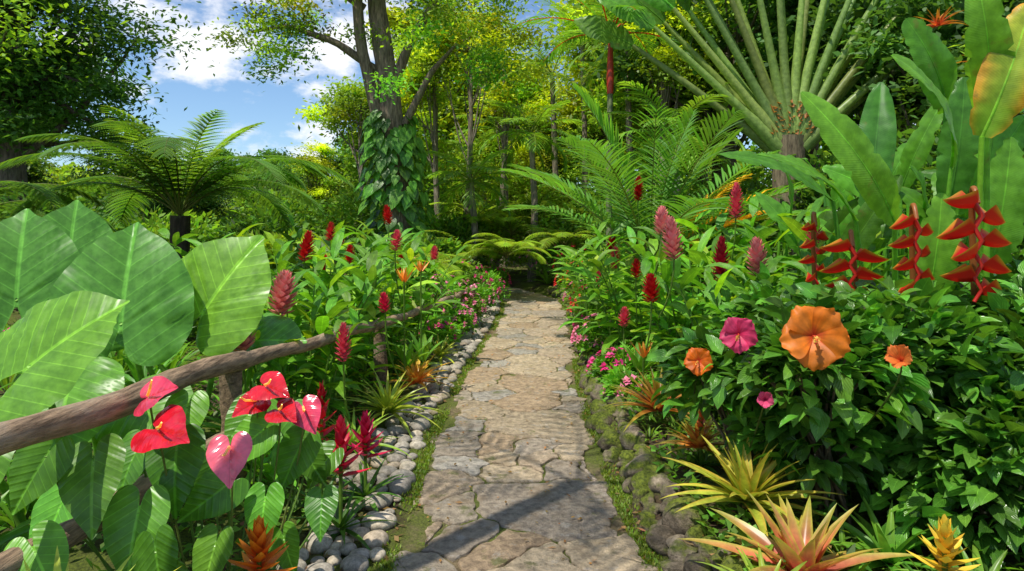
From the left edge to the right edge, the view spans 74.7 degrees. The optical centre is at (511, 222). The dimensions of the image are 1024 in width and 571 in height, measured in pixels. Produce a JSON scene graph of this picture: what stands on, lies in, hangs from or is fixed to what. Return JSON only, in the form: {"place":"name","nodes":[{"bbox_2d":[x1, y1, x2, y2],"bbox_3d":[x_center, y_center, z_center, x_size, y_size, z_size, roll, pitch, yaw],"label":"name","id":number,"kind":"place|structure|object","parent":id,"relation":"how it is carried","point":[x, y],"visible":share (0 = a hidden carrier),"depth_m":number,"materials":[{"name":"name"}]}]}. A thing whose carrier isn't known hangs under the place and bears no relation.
{"place":"outdoors","nodes":[
{"label":"outdoors","id":0,"kind":"place"},
{"bbox_2d":[26,0,915,215],"label":"sky","id":1,"kind":"structure","parent":0,"point":[244,102],"materials":[{"name":"blue"}]},
{"bbox_2d":[0,223,1023,570],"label":"ground","id":2,"kind":"structure","parent":0,"point":[412,537],"depth_m":3.70,"materials":[{"name":"soil"}]},
{"bbox_2d":[26,150,79,192],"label":"background tree","id":3,"kind":"object","parent":2,"relation":"on","point":[34,169],"visible":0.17,"depth_m":18.21,"materials":[{"name":"green plant"}]},
{"bbox_2d":[0,181,115,230],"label":"tree fern","id":4,"kind":"object","parent":2,"relation":"on","point":[41,188],"visible":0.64,"depth_m":8.67,"materials":[{"name":"green plant"}]},
{"bbox_2d":[28,25,108,169],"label":"background tree","id":5,"kind":"object","parent":2,"relation":"on","point":[49,103],"depth_m":26.67,"materials":[{"name":"green plant"}]},
{"bbox_2d":[23,546,179,570],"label":"bromeliad","id":6,"kind":"object","parent":2,"relation":"on","point":[57,565],"visible":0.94,"depth_m":2.18,"materials":[{"name":"green plant"}]},
{"bbox_2d":[63,135,181,221],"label":"background tree","id":7,"kind":"object","parent":2,"relation":"on","point":[90,173],"visible":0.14,"depth_m":28.43,"materials":[{"name":"green plant"}]},
{"bbox_2d":[0,0,255,218],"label":"broadleaf tree","id":8,"kind":"object","parent":2,"relation":"on","point":[50,69],"visible":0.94,"depth_m":14.41,"materials":[{"name":"green plant"}]},
{"bbox_2d":[0,200,306,532],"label":"elephant ear plant","id":9,"kind":"object","parent":2,"relation":"on","point":[89,289],"visible":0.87,"depth_m":4.08,"materials":[{"name":"green plant"}]},
{"bbox_2d":[4,371,343,570],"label":"anthurium plant","id":10,"kind":"object","parent":2,"relation":"on","point":[66,478],"visible":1,"depth_m":2.63,"materials":[{"name":"green plant"}]},
{"bbox_2d":[0,105,354,334],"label":"tree fern","id":11,"kind":"object","parent":2,"relation":"on","point":[180,224],"visible":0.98,"depth_m":8.77,"materials":[{"name":"green plant"}]},
{"bbox_2d":[118,155,236,211],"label":"background tree","id":12,"kind":"object","parent":2,"relation":"on","point":[197,160],"visible":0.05,"depth_m":22.14,"materials":[{"name":"green plant"}]},
{"bbox_2d":[131,173,236,229],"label":"background tree","id":13,"kind":"object","parent":2,"relation":"on","point":[215,205],"visible":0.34,"depth_m":16.52,"materials":[{"name":"green plant"}]},
{"bbox_2d":[182,147,240,219],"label":"background tree","id":14,"kind":"object","parent":2,"relation":"on","point":[224,152],"visible":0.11,"depth_m":29.43,"materials":[{"name":"green plant"}]},
{"bbox_2d":[0,286,475,570],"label":"log fence","id":15,"kind":"object","parent":2,"relation":"on","point":[62,421],"visible":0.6,"depth_m":2.87,"materials":[{"name":"brown wood"}]},
{"bbox_2d":[228,515,295,570],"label":"guzmania bromeliad","id":16,"kind":"object","parent":2,"relation":"on","point":[257,557],"visible":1,"depth_m":2.60,"materials":[{"name":"orange plant"}]},
{"bbox_2d":[224,161,306,210],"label":"background tree","id":17,"kind":"object","parent":2,"relation":"on","point":[252,176],"visible":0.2,"depth_m":24.63,"materials":[{"name":"green plant"}]},
{"bbox_2d":[228,146,338,197],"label":"background tree","id":18,"kind":"object","parent":2,"relation":"on","point":[268,152],"visible":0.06,"depth_m":30.19,"materials":[{"name":"green plant"}]},
{"bbox_2d":[157,204,468,440],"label":"red ginger plants","id":19,"kind":"object","parent":2,"relation":"on","point":[338,299],"visible":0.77,"depth_m":5.88,"materials":[{"name":"green plant"}]},
{"bbox_2d":[285,138,357,225],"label":"background tree","id":20,"kind":"object","parent":2,"relation":"on","point":[318,188],"visible":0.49,"depth_m":19.76,"materials":[{"name":"green plant"}]},
{"bbox_2d":[2,225,652,402],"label":"impatiens plants","id":21,"kind":"object","parent":2,"relation":"on","point":[610,362],"visible":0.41,"depth_m":8.97,"materials":[{"name":"green plant"}]},
{"bbox_2d":[281,381,375,525],"bbox_3d":[-1.072,1.256,3.683,0.584,0.794,0.587,0,0,36],"label":"guzmania bromeliad","id":22,"kind":"object","parent":2,"relation":"on","point":[321,392],"visible":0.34,"depth_m":3.69,"materials":[{"name":"red plant"}]},
{"bbox_2d":[300,133,361,245],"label":"background tree","id":23,"kind":"object","parent":2,"relation":"on","point":[337,160],"visible":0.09,"depth_m":26.27,"materials":[{"name":"green plant"}]},
{"bbox_2d":[290,415,404,554],"bbox_3d":[-0.835,1.323,3.429,0.598,0.686,0.620,0,0,-34],"label":"guzmania bromeliad","id":24,"kind":"object","parent":2,"relation":"on","point":[341,519],"visible":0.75,"depth_m":3.44,"materials":[{"name":"red plant"}]},
{"bbox_2d":[309,73,425,252],"bbox_3d":[-4.089,-1.404,18.888,3.396,6.250,2.768,0,0,0],"label":"slender tree","id":25,"kind":"object","parent":2,"relation":"on","point":[347,91],"visible":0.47,"depth_m":18.95,"materials":[{"name":"green plant"}]},
{"bbox_2d":[326,409,410,470],"bbox_3d":[-1.074,1.470,4.535,0.737,0.376,0.722,0,0,42],"label":"bromeliad","id":26,"kind":"object","parent":2,"relation":"on","point":[353,438],"visible":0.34,"depth_m":4.55,"materials":[{"name":"green plant"}]},
{"bbox_2d":[330,410,412,515],"bbox_3d":[-0.821,1.367,3.826,0.582,0.601,0.654,0,0,25],"label":"guzmania bromeliad","id":27,"kind":"object","parent":2,"relation":"on","point":[366,428],"visible":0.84,"depth_m":3.84,"materials":[{"name":"red plant"}]},
{"bbox_2d":[292,74,453,194],"bbox_3d":[-4.427,-1.752,21.817,5.437,6.740,5.457,0,0,-6],"label":"background tree","id":28,"kind":"object","parent":2,"relation":"on","point":[352,166],"visible":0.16,"depth_m":21.47,"materials":[{"name":"green plant"}]},
{"bbox_2d":[197,0,579,279],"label":"rainforest tree with vines","id":29,"kind":"object","parent":2,"relation":"on","point":[392,140],"visible":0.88,"depth_m":14.63,"materials":[{"name":"green plant"}]},
{"bbox_2d":[276,295,500,570],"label":"river stone border","id":30,"kind":"object","parent":2,"relation":"on","point":[374,535],"visible":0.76,"depth_m":4.18,"materials":[{"name":"grey stone"}]},
{"bbox_2d":[337,370,443,437],"bbox_3d":[-0.989,1.417,5.324,0.957,0.469,1.050,0,0,0],"label":"bromeliad","id":31,"kind":"object","parent":2,"relation":"on","point":[387,401],"visible":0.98,"depth_m":5.26,"materials":[{"name":"green plant"}]},
{"bbox_2d":[375,354,454,390],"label":"bromeliad","id":32,"kind":"object","parent":2,"relation":"on","point":[421,373],"visible":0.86,"depth_m":6.17,"materials":[{"name":"orange plant"}]},
{"bbox_2d":[388,346,446,383],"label":"bromeliad","id":33,"kind":"object","parent":2,"relation":"on","point":[430,363],"visible":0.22,"depth_m":6.86,"materials":[{"name":"green plant"}]},
{"bbox_2d":[393,36,475,218],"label":"slender tree","id":34,"kind":"object","parent":2,"relation":"on","point":[432,96],"visible":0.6,"depth_m":18.42,"materials":[{"name":"green plant"}]},
{"bbox_2d":[364,0,515,202],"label":"background tree","id":35,"kind":"object","parent":2,"relation":"on","point":[392,15],"visible":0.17,"depth_m":25.80,"materials":[{"name":"green plant"}]},
{"bbox_2d":[28,98,858,226],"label":"distant forest","id":36,"kind":"object","parent":2,"relation":"on","point":[761,169],"visible":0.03,"depth_m":43.85,"materials":[{"name":"green plant"}]},
{"bbox_2d":[427,333,462,364],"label":"bromeliad","id":37,"kind":"object","parent":2,"relation":"on","point":[439,353],"visible":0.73,"depth_m":7.57,"materials":[{"name":"green plant"}]},
{"bbox_2d":[441,167,461,236],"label":"background tree","id":38,"kind":"object","parent":2,"relation":"on","point":[449,191],"visible":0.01,"depth_m":37.50,"materials":[{"name":"green plant"}]},
{"bbox_2d":[408,0,538,279],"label":"slender tree","id":39,"kind":"object","parent":2,"relation":"on","point":[445,67],"visible":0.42,"depth_m":17.45,"materials":[{"name":"green plant"}]},
{"bbox_2d":[424,140,524,283],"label":"palm tree","id":40,"kind":"object","parent":2,"relation":"on","point":[467,180],"visible":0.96,"depth_m":16.44,"materials":[{"name":"green plant"}]},
{"bbox_2d":[392,23,578,200],"bbox_3d":[-1.357,-3.276,27.879,8.003,9.885,7.974,0,0,12],"label":"background tree","id":41,"kind":"object","parent":2,"relation":"on","point":[483,117],"visible":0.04,"depth_m":27.07,"materials":[{"name":"green plant"}]},
{"bbox_2d":[452,97,548,266],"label":"palm tree","id":42,"kind":"object","parent":2,"relation":"on","point":[489,134],"visible":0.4,"depth_m":21.98,"materials":[{"name":"green plant"}]},
{"bbox_2d":[396,188,605,278],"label":"garden ferns","id":43,"kind":"object","parent":2,"relation":"on","point":[500,245],"visible":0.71,"depth_m":14.73,"materials":[{"name":"green plant"}]},
{"bbox_2d":[473,58,544,199],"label":"slender tree","id":44,"kind":"object","parent":2,"relation":"on","point":[523,65],"visible":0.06,"depth_m":25.69,"materials":[{"name":"green plant"}]},
{"bbox_2d":[460,34,559,271],"bbox_3d":[-0.075,-1.994,20.295,3.130,7.420,2.838,0,0,0],"label":"slender tree","id":45,"kind":"object","parent":2,"relation":"on","point":[493,110],"visible":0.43,"depth_m":19.96,"materials":[{"name":"green plant"}]},
{"bbox_2d":[0,108,1023,294],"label":"understorey shrubs","id":46,"kind":"object","parent":2,"relation":"on","point":[452,224],"visible":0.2,"depth_m":16.09,"materials":[{"name":"green plant"}]},
{"bbox_2d":[0,288,1023,570],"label":"groundcover plants","id":47,"kind":"object","parent":2,"relation":"on","point":[724,522],"visible":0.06,"depth_m":3.39,"materials":[{"name":"green plant"}]},
{"bbox_2d":[0,263,1023,570],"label":"strap leaf plants","id":48,"kind":"object","parent":2,"relation":"on","point":[126,363],"visible":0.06,"depth_m":4.53,"materials":[{"name":"plant"}]},
{"bbox_2d":[483,95,559,247],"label":"background tree","id":49,"kind":"object","parent":2,"relation":"on","point":[521,160],"depth_m":30.90,"materials":[{"name":"green plant"}]},
{"bbox_2d":[174,290,873,570],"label":"leaf litter","id":50,"kind":"object","parent":2,"relation":"on","point":[396,538],"visible":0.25,"depth_m":3.84,"materials":[{"name":"brown plant"}]},
{"bbox_2d":[391,260,659,408],"bbox_3d":[0.031,1.052,5.549,2.566,1.457,0.721,0,0,33],"label":"orange heliconia","id":51,"kind":"object","parent":2,"relation":"on","point":[638,358],"visible":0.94,"depth_m":5.96,"materials":[{"name":"green plant"}]},
{"bbox_2d":[367,294,694,570],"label":"moss and grass","id":52,"kind":"object","parent":2,"relation":"on","point":[417,487],"visible":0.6,"depth_m":4.24,"materials":[{"name":"green plant"}]},
{"bbox_2d":[478,99,583,281],"bbox_3d":[0.494,-0.844,17.401,2.632,4.900,2.684,0,0,30],"label":"palm tree","id":53,"kind":"object","parent":2,"relation":"on","point":[531,135],"visible":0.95,"depth_m":17.43,"materials":[{"name":"green plant"}]},
{"bbox_2d":[499,88,588,258],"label":"background tree","id":54,"kind":"object","parent":2,"relation":"on","point":[564,125],"visible":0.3,"depth_m":24.51,"materials":[{"name":"green plant"}]},
{"bbox_2d":[489,23,600,271],"bbox_3d":[1.191,-2.066,19.965,3.822,7.339,3.965,0,0,0],"label":"palm tree","id":55,"kind":"object","parent":2,"relation":"on","point":[553,91],"visible":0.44,"depth_m":19.92,"materials":[{"name":"green plant"}]},
{"bbox_2d":[511,0,606,244],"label":"palm tree","id":56,"kind":"object","parent":2,"relation":"on","point":[584,125],"visible":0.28,"depth_m":20.93,"materials":[{"name":"green plant"}]},
{"bbox_2d":[536,0,642,245],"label":"background tree","id":57,"kind":"object","parent":2,"relation":"on","point":[571,107],"visible":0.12,"depth_m":25.55,"materials":[{"name":"green plant"}]},
{"bbox_2d":[548,1,644,205],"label":"background tree","id":58,"kind":"object","parent":2,"relation":"on","point":[562,23],"visible":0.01,"depth_m":29.86,"materials":[{"name":"green plant"}]},
{"bbox_2d":[511,0,696,267],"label":"red sealing wax palm","id":59,"kind":"object","parent":2,"relation":"on","point":[609,74],"visible":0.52,"depth_m":12.96,"materials":[{"name":"green plant"}]},
{"bbox_2d":[533,0,710,173],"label":"background tree","id":60,"kind":"object","parent":2,"relation":"on","point":[571,28],"visible":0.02,"depth_m":21.66,"materials":[{"name":"green plant"}]},
{"bbox_2d":[553,0,699,268],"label":"palm tree","id":61,"kind":"object","parent":2,"relation":"on","point":[628,107],"visible":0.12,"depth_m":16.94,"materials":[{"name":"green plant"}]},
{"bbox_2d":[548,284,745,570],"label":"mossy rock edging","id":62,"kind":"object","parent":2,"relation":"on","point":[644,482],"visible":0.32,"depth_m":3.77,"materials":[{"name":"stone"}]},
{"bbox_2d":[602,367,714,430],"bbox_3d":[1.091,1.205,4.730,0.878,0.367,0.901,0,0,0],"label":"bromeliad","id":63,"kind":"object","parent":2,"relation":"on","point":[649,391],"visible":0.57,"depth_m":4.72,"materials":[{"name":"orange plant"}]},
{"bbox_2d":[560,0,757,191],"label":"background tree","id":64,"kind":"object","parent":2,"relation":"on","point":[683,99],"visible":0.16,"depth_m":17.49,"materials":[{"name":"green plant"}]},
{"bbox_2d":[602,1,729,184],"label":"slender tree","id":65,"kind":"object","parent":2,"relation":"on","point":[667,56],"visible":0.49,"depth_m":15.23,"materials":[{"name":"green plant"}]},
{"bbox_2d":[498,82,834,328],"bbox_3d":[2.171,-0.139,8.715,4.731,3.478,4.547,0,0,0],"label":"areca palm","id":66,"kind":"object","parent":2,"relation":"on","point":[598,156],"visible":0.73,"depth_m":8.62,"materials":[{"name":"green plant"}]},
{"bbox_2d":[588,80,746,296],"bbox_3d":[2.980,-0.499,12.542,2.705,4.214,2.803,0,0,-36],"label":"palm tree","id":67,"kind":"object","parent":2,"relation":"on","point":[711,99],"visible":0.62,"depth_m":12.35,"materials":[{"name":"green plant"}]},
{"bbox_2d":[647,1,702,197],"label":"slender tree","id":68,"kind":"object","parent":2,"relation":"on","point":[670,103],"visible":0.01,"depth_m":17.03,"materials":[{"name":"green plant"}]},
{"bbox_2d":[583,0,774,186],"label":"background tree","id":69,"kind":"object","parent":2,"relation":"on","point":[718,170],"depth_m":19.26,"materials":[{"name":"green plant"}]},
{"bbox_2d":[652,418,727,458],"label":"bromeliad","id":70,"kind":"object","parent":2,"relation":"on","point":[696,440],"visible":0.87,"depth_m":3.94,"materials":[{"name":"orange plant"}]},
{"bbox_2d":[674,409,721,478],"bbox_3d":[1.107,1.292,3.980,0.362,0.408,0.374,0,0,32],"label":"guzmania bromeliad","id":71,"kind":"object","parent":2,"relation":"on","point":[702,459],"visible":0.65,"depth_m":3.97,"materials":[{"name":"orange plant"}]},
{"bbox_2d":[696,150,707,189],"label":"background tree","id":72,"kind":"object","parent":2,"relation":"on","point":[706,175],"depth_m":27.93,"materials":[{"name":"green plant"}]},
{"bbox_2d":[694,543,807,570],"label":"bromeliad","id":73,"kind":"object","parent":2,"relation":"on","point":[760,558],"visible":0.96,"depth_m":2.61,"materials":[{"name":"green plant"}]},
{"bbox_2d":[661,434,842,552],"bbox_3d":[1.112,1.214,3.223,0.802,0.368,0.895,0,0,0],"label":"bromeliad","id":74,"kind":"object","parent":2,"relation":"on","point":[758,482],"visible":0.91,"depth_m":3.16,"materials":[{"name":"yellow plant"}]},
{"bbox_2d":[579,0,931,183],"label":"background tree","id":75,"kind":"object","parent":2,"relation":"on","point":[620,73],"visible":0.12,"depth_m":15.86,"materials":[{"name":"green plant"}]},
{"bbox_2d":[548,175,967,440],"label":"pink ginger plants","id":76,"kind":"object","parent":2,"relation":"on","point":[618,279],"visible":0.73,"depth_m":5.96,"materials":[{"name":"green plant"}]},
{"bbox_2d":[710,1,819,196],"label":"background tree","id":77,"kind":"object","parent":2,"relation":"on","point":[816,147],"depth_m":18.88,"materials":[{"name":"green plant"}]},
{"bbox_2d":[574,0,967,285],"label":"travellers palm","id":78,"kind":"object","parent":2,"relation":"on","point":[778,117],"visible":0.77,"depth_m":11.81,"materials":[{"name":"green plant"}]},
{"bbox_2d":[679,490,919,570],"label":"bromeliad","id":79,"kind":"object","parent":2,"relation":"on","point":[794,543],"visible":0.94,"depth_m":2.74,"materials":[{"name":"orange plant"}]},
{"bbox_2d":[645,258,1023,570],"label":"hibiscus shrub","id":80,"kind":"object","parent":2,"relation":"on","point":[928,373],"visible":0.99,"depth_m":3.04,"materials":[{"name":"green plant"}]},
{"bbox_2d":[725,0,957,277],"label":"background tree","id":81,"kind":"object","parent":2,"relation":"on","point":[812,13],"visible":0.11,"depth_m":13.82,"materials":[{"name":"green plant"}]},
{"bbox_2d":[719,0,1023,303],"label":"heliconia plant","id":82,"kind":"object","parent":2,"relation":"on","point":[977,174],"visible":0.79,"depth_m":3.97,"materials":[{"name":"green plant"}]},
{"bbox_2d":[812,496,957,570],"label":"bromeliad","id":83,"kind":"object","parent":2,"relation":"on","point":[875,533],"visible":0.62,"depth_m":2.88,"materials":[{"name":"green plant"}]},
{"bbox_2d":[802,0,1023,150],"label":"background tree","id":84,"kind":"object","parent":2,"relation":"on","point":[888,45],"visible":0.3,"depth_m":11.11,"materials":[{"name":"green plant"}]},
{"bbox_2d":[904,0,1023,62],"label":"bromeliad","id":85,"kind":"object","parent":84,"relation":"on","point":[938,21],"visible":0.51,"depth_m":8.15,"materials":[{"name":"red plant"}]},
{"bbox_2d":[805,0,1020,61],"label":"background tree","id":86,"kind":"object","parent":2,"relation":"on","point":[855,5],"visible":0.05,"depth_m":12.14,"materials":[{"name":"green plant"}]},
{"bbox_2d":[898,514,980,570],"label":"guzmania bromeliad","id":87,"kind":"object","parent":2,"relation":"on","point":[945,552],"visible":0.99,"depth_m":2.45,"materials":[{"name":"yellow plant"}]},
{"bbox_2d":[879,541,1007,570],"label":"bromeliad","id":88,"kind":"object","parent":2,"relation":"on","point":[996,566],"visible":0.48,"depth_m":2.60,"materials":[{"name":"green plant"}]},
{"bbox_2d":[392,285,657,570],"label":"stone path","id":89,"kind":"structure","parent":0,"point":[600,543],"depth_m":4.25,"materials":[{"name":"beige stone"}]}
]}

